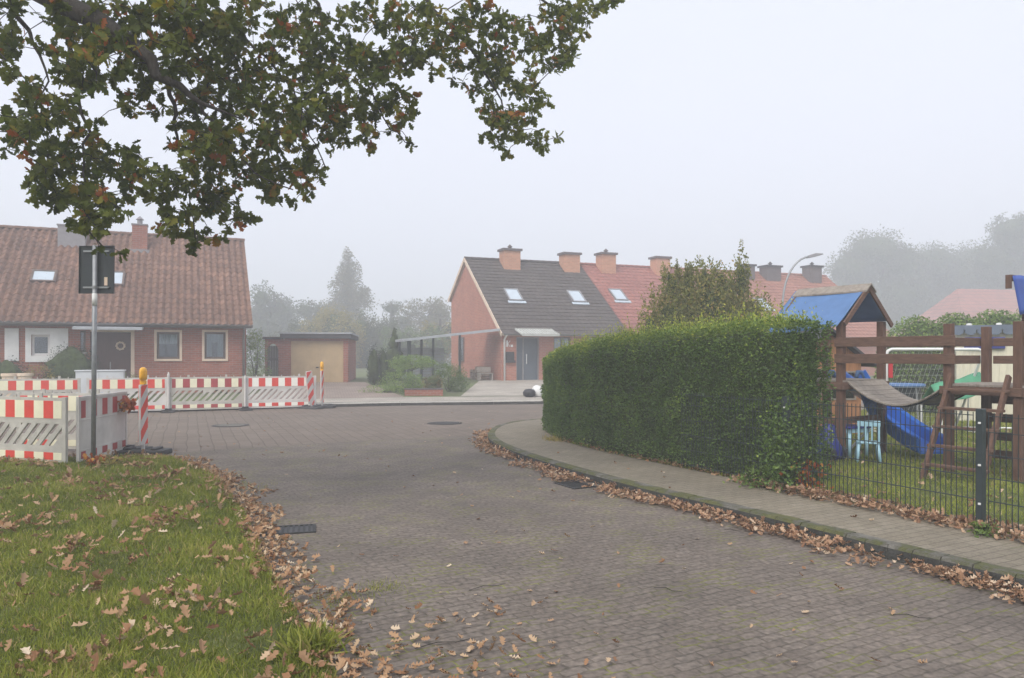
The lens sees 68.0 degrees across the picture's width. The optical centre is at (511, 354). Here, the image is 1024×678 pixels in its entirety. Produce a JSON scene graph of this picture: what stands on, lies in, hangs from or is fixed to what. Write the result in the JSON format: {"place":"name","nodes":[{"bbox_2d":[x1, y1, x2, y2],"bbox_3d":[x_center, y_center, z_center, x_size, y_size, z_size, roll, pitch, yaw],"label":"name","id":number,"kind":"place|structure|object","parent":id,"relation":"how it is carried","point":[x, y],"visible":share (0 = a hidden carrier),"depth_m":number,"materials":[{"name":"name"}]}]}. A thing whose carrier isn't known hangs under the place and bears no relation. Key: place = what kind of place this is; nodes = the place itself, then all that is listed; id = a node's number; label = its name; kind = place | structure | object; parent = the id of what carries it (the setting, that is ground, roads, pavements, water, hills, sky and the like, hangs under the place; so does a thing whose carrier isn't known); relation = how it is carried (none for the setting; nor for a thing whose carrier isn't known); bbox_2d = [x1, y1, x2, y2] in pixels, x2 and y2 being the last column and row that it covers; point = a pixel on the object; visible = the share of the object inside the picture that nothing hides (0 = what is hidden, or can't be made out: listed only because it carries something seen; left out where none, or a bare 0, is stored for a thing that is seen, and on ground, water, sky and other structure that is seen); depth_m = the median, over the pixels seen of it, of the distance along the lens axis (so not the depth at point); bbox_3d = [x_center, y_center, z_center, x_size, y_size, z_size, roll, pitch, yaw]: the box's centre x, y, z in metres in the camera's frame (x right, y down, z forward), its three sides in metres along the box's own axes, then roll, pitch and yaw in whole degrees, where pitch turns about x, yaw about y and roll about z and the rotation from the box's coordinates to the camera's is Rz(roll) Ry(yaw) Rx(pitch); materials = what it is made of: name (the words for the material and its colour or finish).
{"place":"outdoors","nodes":[
{"label":"outdoors","id":0,"kind":"place"},
{"bbox_2d":[0,449,341,677],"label":"verge","id":1,"kind":"structure","parent":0,"point":[33,655],"depth_m":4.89,"materials":[{"name":"plant"}]},
{"bbox_2d":[0,393,67,462],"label":"barrier","id":2,"kind":"object","parent":1,"relation":"on","point":[22,413],"visible":0.97,"depth_m":11.13,"materials":[{"name":"plastic"}]},
{"bbox_2d":[82,453,106,465],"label":"weed","id":3,"kind":"object","parent":1,"relation":"on","point":[89,459],"visible":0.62,"depth_m":10.81,"materials":[{"name":"orange plant"}]},
{"bbox_2d":[78,245,114,460],"bbox_3d":[-6.101,0.050,11.094,0.544,3.300,0.092,1,0,6],"label":"road sign","id":4,"kind":"object","parent":1,"relation":"on","point":[96,273],"visible":0.8,"depth_m":11.11,"materials":[{"name":"metal"}]},
{"bbox_2d":[99,456,128,466],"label":"weed","id":5,"kind":"object","parent":1,"relation":"on","point":[112,461],"visible":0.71,"depth_m":10.82,"materials":[{"name":"green plant"}]},
{"bbox_2d":[264,613,354,667],"bbox_3d":[-1.076,1.545,4.128,0.520,0.234,0.460,0,0,-39],"label":"grass tuft","id":6,"kind":"object","parent":1,"relation":"on","point":[312,637],"visible":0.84,"depth_m":4.09,"materials":[{"name":"green plant"}]},
{"bbox_2d":[0,0,624,263],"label":"oak tree","id":7,"kind":"object","parent":1,"relation":"on","point":[183,36],"visible":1,"depth_m":7.21,"materials":[{"name":"green plant"}]},
{"bbox_2d":[248,382,403,399],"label":"garage driveway","id":8,"kind":"structure","parent":0,"point":[340,389],"depth_m":29.46,"materials":[{"name":"concrete"}]},
{"bbox_2d":[246,357,450,402],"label":"ground","id":9,"kind":"structure","parent":0,"point":[340,402],"depth_m":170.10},
{"bbox_2d":[246,305,265,363],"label":"tree","id":10,"kind":"object","parent":9,"relation":"on","point":[255,313],"visible":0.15,"depth_m":103.95,"materials":[{"name":"green plant"}]},
{"bbox_2d":[278,297,341,334],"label":"tree","id":11,"kind":"object","parent":9,"relation":"on","point":[304,310],"visible":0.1,"depth_m":97.80,"materials":[{"name":"green plant"}]},
{"bbox_2d":[127,400,543,412],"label":"kerb","id":12,"kind":"structure","parent":9,"relation":"on","point":[414,403],"depth_m":24.84,"materials":[{"name":"concrete"}]},
{"bbox_2d":[318,246,379,328],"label":"tree","id":13,"kind":"object","parent":9,"relation":"on","point":[347,284],"visible":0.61,"depth_m":100.91,"materials":[{"name":"green plant"}]},
{"bbox_2d":[316,396,542,402],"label":"pavement","id":14,"kind":"structure","parent":0,"point":[391,399],"depth_m":26.07,"materials":[{"name":"concrete"}]},
{"bbox_2d":[0,400,863,457],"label":"street","id":15,"kind":"structure","parent":0,"point":[288,426],"depth_m":18.03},
{"bbox_2d":[0,376,80,396],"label":"barrier","id":16,"kind":"object","parent":15,"relation":"on","point":[37,385],"visible":0.46,"depth_m":20.68,"materials":[{"name":"plastic"}]},
{"bbox_2d":[16,389,124,455],"bbox_3d":[-7.527,1.115,12.948,2.320,1.070,0.800,0,0,7],"label":"barrier","id":17,"kind":"object","parent":15,"relation":"on","point":[71,396],"visible":0.3,"depth_m":12.93,"materials":[{"name":"plastic"}]},
{"bbox_2d":[76,391,152,461],"bbox_3d":[-6.439,1.120,12.035,0.800,1.020,1.920,0,0,-6],"label":"barrier","id":18,"kind":"object","parent":15,"relation":"on","point":[111,426],"visible":0.76,"depth_m":11.88,"materials":[{"name":"white plastic"}]},
{"bbox_2d":[116,396,136,413],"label":"leaf sprig","id":19,"kind":"object","parent":18,"relation":"attached to","point":[127,404],"visible":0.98,"depth_m":12.54,"materials":[{"name":"red plant"}]},
{"bbox_2d":[86,375,171,412],"bbox_3d":[-10.901,1.115,21.541,2.380,1.070,0.800,0,0,-23],"label":"barrier","id":20,"kind":"object","parent":15,"relation":"on","point":[130,386],"visible":0.56,"depth_m":21.60,"materials":[{"name":"white plastic"}]},
{"bbox_2d":[114,367,171,455],"bbox_3d":[-6.131,0.927,12.623,0.800,1.445,0.440,0,0,0],"label":"warning beacon","id":21,"kind":"object","parent":15,"relation":"on","point":[143,413],"visible":0.91,"depth_m":12.56,"materials":[{"name":"white plastic"}]},
{"bbox_2d":[167,375,248,412],"bbox_3d":[-8.968,1.115,22.361,2.380,1.070,0.800,0,0,-23],"label":"barrier","id":22,"kind":"object","parent":15,"relation":"on","point":[211,385],"visible":0.97,"depth_m":22.33,"materials":[{"name":"plastic"}]},
{"bbox_2d":[163,372,173,412],"bbox_3d":[-9.905,1.070,21.891,0.280,1.160,0.700,0,0,-23],"label":"barrier post","id":23,"kind":"object","parent":22,"relation":"on","point":[168,390],"visible":0.77,"depth_m":21.86,"materials":[{"name":"white plastic"}]},
{"bbox_2d":[241,374,317,410],"bbox_3d":[-7.035,1.115,23.182,2.380,1.070,0.800,0,0,-23],"label":"barrier","id":24,"kind":"object","parent":15,"relation":"on","point":[284,384],"visible":0.85,"depth_m":23.11,"materials":[{"name":"white plastic"}]},
{"bbox_2d":[298,371,325,409],"bbox_3d":[-6.192,1.073,23.299,0.800,1.160,0.440,0,6,32],"label":"warning beacon","id":25,"kind":"object","parent":15,"relation":"on","point":[309,386],"visible":0.97,"depth_m":23.25,"materials":[{"name":"white plastic"}]},
{"bbox_2d":[320,362,335,407],"bbox_3d":[-5.930,0.927,23.700,0.800,1.445,0.440,0,0,2],"label":"warning beacon","id":26,"kind":"object","parent":15,"relation":"on","point":[322,386],"visible":0.81,"depth_m":23.62,"materials":[{"name":"white plastic"}]},
{"bbox_2d":[469,366,489,379],"bbox_3d":[-1.696,0.938,39.105,0.497,0.719,2.033,0,0,-22],"label":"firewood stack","id":27,"kind":"object","parent":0,"point":[473,373],"visible":0.55,"depth_m":38.80,"materials":[{"name":"wood"}]},
{"bbox_2d":[461,380,542,395],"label":"house driveway","id":28,"kind":"structure","parent":0,"point":[498,388],"depth_m":32.67,"materials":[{"name":"concrete"}]},
{"bbox_2d":[476,367,493,379],"bbox_3d":[-1.340,0.925,37.618,0.750,0.650,0.440,0,0,-22],"label":"wooden bench","id":29,"kind":"object","parent":28,"relation":"on","point":[483,369],"visible":1,"depth_m":37.70,"materials":[{"name":"brown wood"}]},
{"bbox_2d":[129,364,876,402],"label":"front gardens","id":30,"kind":"object","parent":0,"point":[361,374],"visible":0.09,"depth_m":30.49,"materials":[{"name":"soil"}]},
{"bbox_2d":[0,355,28,395],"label":"garden bush","id":31,"kind":"object","parent":30,"relation":"on","point":[7,366],"visible":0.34,"depth_m":25.44,"materials":[{"name":"green plant"}]},
{"bbox_2d":[0,224,86,378],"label":"semi detached house","id":32,"kind":"structure","parent":30,"relation":"on","point":[39,267],"depth_m":27.18,"materials":[{"name":"red tile"}]},
{"bbox_2d":[25,328,67,361],"bbox_3d":[-16.200,-0.345,26.480,1.286,1.177,0.210,0,0,-23],"label":"window","id":33,"kind":"structure","parent":32,"relation":"in","point":[56,336],"depth_m":26.41,"materials":[{"name":"white glass"}]},
{"bbox_2d":[38,342,104,392],"bbox_3d":[-15.413,0.517,26.591,2.122,1.966,2.001,0,0,0],"label":"clipped bush","id":34,"kind":"object","parent":30,"relation":"on","point":[67,362],"visible":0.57,"depth_m":26.08,"materials":[{"name":"green plant"}]},
{"bbox_2d":[74,370,125,392],"bbox_3d":[-13.216,1.040,24.400,1.420,1.120,0.460,0,0,-20],"label":"utility cabinet","id":35,"kind":"object","parent":30,"relation":"on","point":[83,375],"visible":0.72,"depth_m":24.20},
{"bbox_2d":[68,216,252,393],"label":"semi detached house","id":36,"kind":"structure","parent":30,"relation":"on","point":[173,310],"depth_m":28.64,"materials":[{"name":"red brick"}]},
{"bbox_2d":[91,332,130,377],"bbox_3d":[-14.384,0.364,27.286,1.317,2.333,0.148,0,0,-23],"label":"door","id":37,"kind":"structure","parent":36,"relation":"in","point":[114,349],"depth_m":27.33,"materials":[{"name":"metal"}]},
{"bbox_2d":[154,330,181,360],"bbox_3d":[-12.698,-0.352,28.013,0.934,1.152,0.263,0,0,-23],"label":"window","id":38,"kind":"structure","parent":36,"relation":"in","point":[160,336],"depth_m":28.05,"materials":[{"name":"white glass"}]},
{"bbox_2d":[202,330,227,360],"bbox_3d":[-11.207,-0.360,28.645,0.911,1.173,0.263,0,0,-23],"label":"window","id":39,"kind":"structure","parent":36,"relation":"in","point":[208,336],"depth_m":28.69,"materials":[{"name":"white glass"}]},
{"bbox_2d":[246,329,272,376],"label":"garden shrub","id":40,"kind":"object","parent":30,"relation":"on","point":[256,353],"visible":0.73,"depth_m":32.99,"materials":[{"name":"green plant"}]},
{"bbox_2d":[247,279,302,363],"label":"tree","id":41,"kind":"object","parent":30,"relation":"on","point":[276,314],"visible":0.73,"depth_m":100.25,"materials":[{"name":"green plant"}]},
{"bbox_2d":[258,313,319,365],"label":"tree","id":42,"kind":"object","parent":30,"relation":"on","point":[293,326],"visible":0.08,"depth_m":74.92,"materials":[{"name":"green plant"}]},
{"bbox_2d":[262,332,358,381],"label":"garage","id":43,"kind":"structure","parent":30,"relation":"on","point":[300,353],"depth_m":35.10,"materials":[{"name":"red brick"}]},
{"bbox_2d":[291,341,342,381],"bbox_3d":[-9.014,0.431,35.174,2.371,2.159,0.080,0,0,-8],"label":"garage door","id":44,"kind":"structure","parent":43,"relation":"in","point":[306,356],"depth_m":35.17,"materials":[{"name":"beige metal"}]},
{"bbox_2d":[295,302,368,367],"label":"tree","id":45,"kind":"object","parent":30,"relation":"on","point":[333,322],"visible":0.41,"depth_m":69.23,"materials":[{"name":"green plant"}]},
{"bbox_2d":[356,346,373,367],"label":"hedge bush","id":46,"kind":"object","parent":30,"relation":"on","point":[364,355],"visible":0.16,"depth_m":72.09,"materials":[{"name":"green plant"}]},
{"bbox_2d":[366,344,380,384],"bbox_3d":[-6.200,0.447,34.006,0.731,1.927,0.761,0,0,0],"label":"column conifer","id":47,"kind":"object","parent":30,"relation":"on","point":[373,367],"depth_m":33.85,"materials":[{"name":"green plant"}]},
{"bbox_2d":[346,307,404,367],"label":"tree","id":48,"kind":"object","parent":30,"relation":"on","point":[372,339],"visible":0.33,"depth_m":73.95,"materials":[{"name":"green plant"}]},
{"bbox_2d":[355,383,408,393],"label":"garden bush","id":49,"kind":"object","parent":30,"relation":"on","point":[391,389],"visible":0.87,"depth_m":29.48,"materials":[{"name":"green plant"}]},
{"bbox_2d":[378,347,388,384],"bbox_3d":[-5.848,0.494,34.310,0.620,1.827,0.692,0,0,0],"label":"column conifer","id":50,"kind":"object","parent":30,"relation":"on","point":[384,366],"depth_m":34.15,"materials":[{"name":"green plant"}]},
{"bbox_2d":[372,300,418,347],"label":"tree","id":51,"kind":"object","parent":30,"relation":"on","point":[391,308],"visible":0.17,"depth_m":97.52,"materials":[{"name":"green plant"}]},
{"bbox_2d":[386,327,406,380],"bbox_3d":[-5.830,-0.026,37.492,1.620,2.710,1.394,0,0,0],"label":"cone conifer","id":52,"kind":"object","parent":30,"relation":"on","point":[392,350],"visible":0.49,"depth_m":37.26,"materials":[{"name":"green plant"}]},
{"bbox_2d":[376,367,425,390],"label":"garden bush","id":53,"kind":"object","parent":30,"relation":"on","point":[409,377],"visible":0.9,"depth_m":30.45,"materials":[{"name":"green plant"}]},
{"bbox_2d":[385,354,439,384],"bbox_3d":[-4.293,0.688,33.089,2.502,1.524,1.922,0,0,0],"label":"umbrella shrub","id":54,"kind":"object","parent":30,"relation":"on","point":[404,363],"visible":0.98,"depth_m":32.85,"materials":[{"name":"green plant"}]},
{"bbox_2d":[377,323,450,360],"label":"tree","id":55,"kind":"object","parent":30,"relation":"on","point":[437,342],"visible":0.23,"depth_m":67.86,"materials":[{"name":"green plant"}]},
{"bbox_2d":[404,388,443,395],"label":"garden wall","id":56,"kind":"structure","parent":30,"relation":"on","point":[423,391],"depth_m":28.34,"materials":[{"name":"red brick"}]},
{"bbox_2d":[399,296,450,341],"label":"tree","id":57,"kind":"object","parent":30,"relation":"on","point":[437,311],"visible":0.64,"depth_m":93.13,"materials":[{"name":"green plant"}]},
{"bbox_2d":[422,374,443,389],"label":"clipped shrub","id":58,"kind":"object","parent":30,"relation":"on","point":[432,381],"visible":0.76,"depth_m":28.97,"materials":[{"name":"green plant"}]},
{"bbox_2d":[418,317,450,365],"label":"tree","id":59,"kind":"object","parent":30,"relation":"on","point":[448,331],"visible":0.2,"depth_m":70.50,"materials":[{"name":"green plant"}]},
{"bbox_2d":[395,328,499,380],"bbox_3d":[-3.171,0.020,37.361,4.792,2.660,2.065,0,0,-22],"label":"carport","id":60,"kind":"object","parent":30,"relation":"on","point":[421,350],"visible":0.52,"depth_m":37.74,"materials":[{"name":"metal"}]},
{"bbox_2d":[428,360,470,391],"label":"garden bush","id":61,"kind":"object","parent":30,"relation":"on","point":[450,378],"visible":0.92,"depth_m":30.31,"materials":[{"name":"green plant"}]},
{"bbox_2d":[448,245,626,380],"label":"terraced house","id":62,"kind":"structure","parent":30,"relation":"on","point":[532,310],"depth_m":40.69,"materials":[{"name":"grey tile"}]},
{"bbox_2d":[517,338,536,379],"bbox_3d":[0.747,0.229,38.121,1.131,2.142,0.130,0,0,-22],"label":"door","id":63,"kind":"structure","parent":62,"relation":"in","point":[530,344],"depth_m":38.16,"materials":[{"name":"grey"}]},
{"bbox_2d":[580,249,696,343],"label":"terraced house","id":64,"kind":"structure","parent":30,"relation":"on","point":[619,287],"depth_m":44.57,"materials":[{"name":"red tile"}]},
{"bbox_2d":[680,264,786,319],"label":"terraced house","id":65,"kind":"structure","parent":30,"relation":"on","point":[768,288],"depth_m":48.21,"materials":[{"name":"red brick"}]},
{"bbox_2d":[781,253,822,308],"bbox_3d":[12.979,-1.503,34.000,1.860,6.106,0.220,0,0,0],"label":"street lamp","id":66,"kind":"object","parent":30,"relation":"on","point":[800,259],"visible":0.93,"depth_m":33.96,"materials":[{"name":"metal"}]},
{"bbox_2d":[753,262,894,375],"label":"terraced house","id":67,"kind":"structure","parent":30,"relation":"on","point":[810,276],"depth_m":49.54,"materials":[{"name":"red brick"}]},
{"bbox_2d":[822,224,934,326],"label":"tree","id":68,"kind":"object","parent":30,"relation":"on","point":[891,266],"visible":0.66,"depth_m":123.72,"materials":[{"name":"green plant"}]},
{"bbox_2d":[904,240,986,319],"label":"tree","id":69,"kind":"object","parent":30,"relation":"on","point":[946,278],"visible":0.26,"depth_m":129.71,"materials":[{"name":"green plant"}]},
{"bbox_2d":[898,289,1021,334],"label":"detached house","id":70,"kind":"structure","parent":30,"relation":"on","point":[972,302],"depth_m":89.75,"materials":[{"name":"red tile"}]},
{"bbox_2d":[950,238,1000,288],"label":"tree","id":71,"kind":"object","parent":30,"relation":"on","point":[968,250],"visible":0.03,"depth_m":136.78,"materials":[{"name":"green plant"}]},
{"bbox_2d":[958,211,1023,289],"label":"tree","id":72,"kind":"object","parent":30,"relation":"on","point":[1001,259],"visible":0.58,"depth_m":118.68,"materials":[{"name":"green plant"}]},
{"bbox_2d":[0,0,1023,356],"label":"sky","id":73,"kind":"structure","parent":0,"point":[785,129],"materials":[{"name":"white"}]},
{"bbox_2d":[136,411,1023,677],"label":"road","id":74,"kind":"structure","parent":0,"point":[421,526],"depth_m":5.48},
{"bbox_2d":[140,453,421,677],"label":"gutter leaves","id":75,"kind":"object","parent":74,"relation":"on","point":[343,661],"visible":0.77,"depth_m":5.57,"materials":[{"name":"brown plant"}]},
{"bbox_2d":[259,524,315,535],"bbox_3d":[-2.105,1.644,7.152,0.500,0.012,0.340,0,0,-15],"label":"drain grate","id":76,"kind":"object","parent":74,"relation":"on","point":[298,529],"visible":0.75,"depth_m":7.13,"materials":[{"name":"metal"}]},
{"bbox_2d":[309,583,378,609],"bbox_3d":[-1.171,1.628,5.120,0.573,0.048,0.547,0,0,39],"label":"grass tuft","id":77,"kind":"object","parent":74,"relation":"on","point":[339,597],"visible":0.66,"depth_m":5.13,"materials":[{"name":"plant"}]},
{"bbox_2d":[340,575,414,600],"bbox_3d":[-0.921,1.629,5.360,0.582,0.050,0.555,0,0,0],"label":"grass tuft","id":78,"kind":"object","parent":74,"relation":"on","point":[390,585],"visible":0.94,"depth_m":5.39,"materials":[{"name":"plant"}]},
{"bbox_2d":[329,596,617,677],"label":"corner leaves","id":79,"kind":"object","parent":74,"relation":"on","point":[480,644],"visible":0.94,"depth_m":4.20,"materials":[{"name":"brown plant"}]},
{"bbox_2d":[553,481,596,488],"bbox_3d":[0.800,1.644,9.620,0.340,0.012,0.500,0,0,-28],"label":"drain grate","id":80,"kind":"object","parent":74,"relation":"on","point":[574,485],"visible":0.98,"depth_m":9.61,"materials":[{"name":"metal"}]},
{"bbox_2d":[468,428,1023,603],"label":"gutter leaves","id":81,"kind":"object","parent":74,"relation":"on","point":[949,574],"visible":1,"depth_m":7.00,"materials":[{"name":"brown plant"}]},
{"bbox_2d":[488,419,1023,588],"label":"kerb","id":82,"kind":"structure","parent":74,"relation":"on","point":[892,550],"depth_m":6.87,"materials":[{"name":"grey concrete"}]},
{"bbox_2d":[495,406,1023,570],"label":"pavement","id":83,"kind":"structure","parent":0,"point":[526,435],"depth_m":7.95,"materials":[{"name":"grey concrete"}]},
{"bbox_2d":[722,463,779,488],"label":"weed","id":84,"kind":"object","parent":83,"relation":"on","point":[754,472],"visible":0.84,"depth_m":8.80,"materials":[{"name":"green plant"}]},
{"bbox_2d":[681,392,1023,530],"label":"fence","id":85,"kind":"object","parent":83,"relation":"on","point":[980,464],"visible":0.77,"depth_m":7.47,"materials":[{"name":"black metal"}]},
{"bbox_2d":[726,473,1023,541],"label":"fallen leaves","id":86,"kind":"object","parent":83,"relation":"on","point":[899,509],"visible":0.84,"depth_m":7.23,"materials":[{"name":"brown plant"}]},
{"bbox_2d":[964,520,1009,537],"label":"weed","id":87,"kind":"object","parent":83,"relation":"on","point":[984,530],"visible":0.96,"depth_m":6.44,"materials":[{"name":"green plant"}]},
{"bbox_2d":[547,409,1023,535],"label":"lawn","id":88,"kind":"structure","parent":0,"point":[959,507],"depth_m":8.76,"materials":[{"name":"green plant"}]},
{"bbox_2d":[558,438,736,476],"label":"hedge foot leaves","id":89,"kind":"object","parent":88,"relation":"on","point":[641,457],"visible":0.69,"depth_m":10.85,"materials":[{"name":"brown plant"}]},
{"bbox_2d":[539,290,835,492],"bbox_3d":[2.011,0.360,12.257,1.593,2.407,8.694,0,0,-18],"label":"privet hedge","id":90,"kind":"object","parent":88,"relation":"on","point":[618,396],"visible":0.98,"depth_m":10.12,"materials":[{"name":"green plant"}]},
{"bbox_2d":[634,239,775,342],"bbox_3d":[4.370,-0.514,17.081,3.475,4.250,2.177,0,0,0],"label":"tall bush","id":91,"kind":"object","parent":88,"relation":"on","point":[714,295],"visible":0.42,"depth_m":16.93,"materials":[{"name":"green plant"}]},
{"bbox_2d":[779,459,833,488],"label":"bramble","id":92,"kind":"object","parent":88,"relation":"on","point":[815,464],"visible":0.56,"depth_m":8.58,"materials":[{"name":"red plant"}]},
{"bbox_2d":[817,424,846,460],"bbox_3d":[4.620,1.270,11.100,0.400,0.520,0.400,0,0,-40],"label":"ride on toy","id":93,"kind":"object","parent":88,"relation":"on","point":[837,447],"visible":0.38,"depth_m":10.98,"materials":[{"name":"blue plastic"}]},
{"bbox_2d":[801,328,876,433],"bbox_3d":[5.918,0.510,15.221,1.960,2.060,1.630,0,0,-12],"label":"playhouse","id":94,"kind":"object","parent":88,"relation":"on","point":[852,398],"visible":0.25,"depth_m":14.70,"materials":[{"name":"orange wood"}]},
{"bbox_2d":[831,371,855,399],"bbox_3d":[6.385,0.590,14.671,0.560,0.560,0.050,0,0,-12],"label":"window","id":95,"kind":"structure","parent":94,"relation":"in","point":[849,396],"depth_m":14.71,"materials":[{"name":"grey glass"}]},
{"bbox_2d":[834,424,870,458],"bbox_3d":[5.078,1.295,11.442,0.460,0.470,0.440,0,0,-25],"label":"child table","id":96,"kind":"object","parent":88,"relation":"on","point":[849,440],"visible":0.41,"depth_m":11.26,"materials":[{"name":"blue plastic"}]},
{"bbox_2d":[854,421,881,463],"bbox_3d":[5.095,1.232,10.873,0.340,0.604,0.340,0,0,20],"label":"child chair","id":97,"kind":"object","parent":88,"relation":"on","point":[866,442],"visible":0.72,"depth_m":10.74,"materials":[{"name":"blue plastic"}]},
{"bbox_2d":[769,283,1023,481],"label":"climbing frame","id":98,"kind":"object","parent":88,"relation":"on","point":[842,306],"visible":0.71,"depth_m":10.68,"materials":[{"name":"brown wood"}]},
{"bbox_2d":[889,383,925,422],"bbox_3d":[8.310,1.076,16.300,1.060,0.931,1.040,0,0,0],"label":"trampoline","id":99,"kind":"object","parent":88,"relation":"on","point":[910,389],"visible":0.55,"depth_m":15.88,"materials":[{"name":"metal"}]},
{"bbox_2d":[824,424,1017,519],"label":"lawn leaves","id":100,"kind":"object","parent":88,"relation":"on","point":[971,500],"visible":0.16,"depth_m":9.17,"materials":[{"name":"brown plant"}]},
{"bbox_2d":[866,348,980,432],"bbox_3d":[8.134,0.700,15.080,1.958,1.680,0.955,0,0,-2],"label":"soccer goal","id":101,"kind":"object","parent":88,"relation":"on","point":[889,370],"visible":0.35,"depth_m":14.68,"materials":[{"name":"white plastic"}]},
{"bbox_2d":[873,308,1021,412],"bbox_3d":[13.412,0.088,20.295,7.527,3.346,1.480,0,0,0],"label":"garden hedge","id":102,"kind":"object","parent":88,"relation":"on","point":[920,327],"visible":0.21,"depth_m":20.03,"materials":[{"name":"green plant"}]},
{"bbox_2d":[920,372,980,433],"bbox_3d":[8.700,0.936,14.900,1.101,1.208,0.600,0,0,-10],"label":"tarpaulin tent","id":103,"kind":"object","parent":88,"relation":"on","point":[932,388],"visible":0.3,"depth_m":14.88,"materials":[{"name":"fabric"}]},
{"bbox_2d":[955,323,1012,420],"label":"garden shed","id":104,"kind":"structure","parent":88,"relation":"on","point":[999,371],"depth_m":17.27,"materials":[{"name":"wood"}]},
{"bbox_2d":[1005,275,1023,320],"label":"play tower","id":105,"kind":"structure","parent":88,"relation":"on","point":[1018,280],"depth_m":11.00,"materials":[{"name":"blue wood"}]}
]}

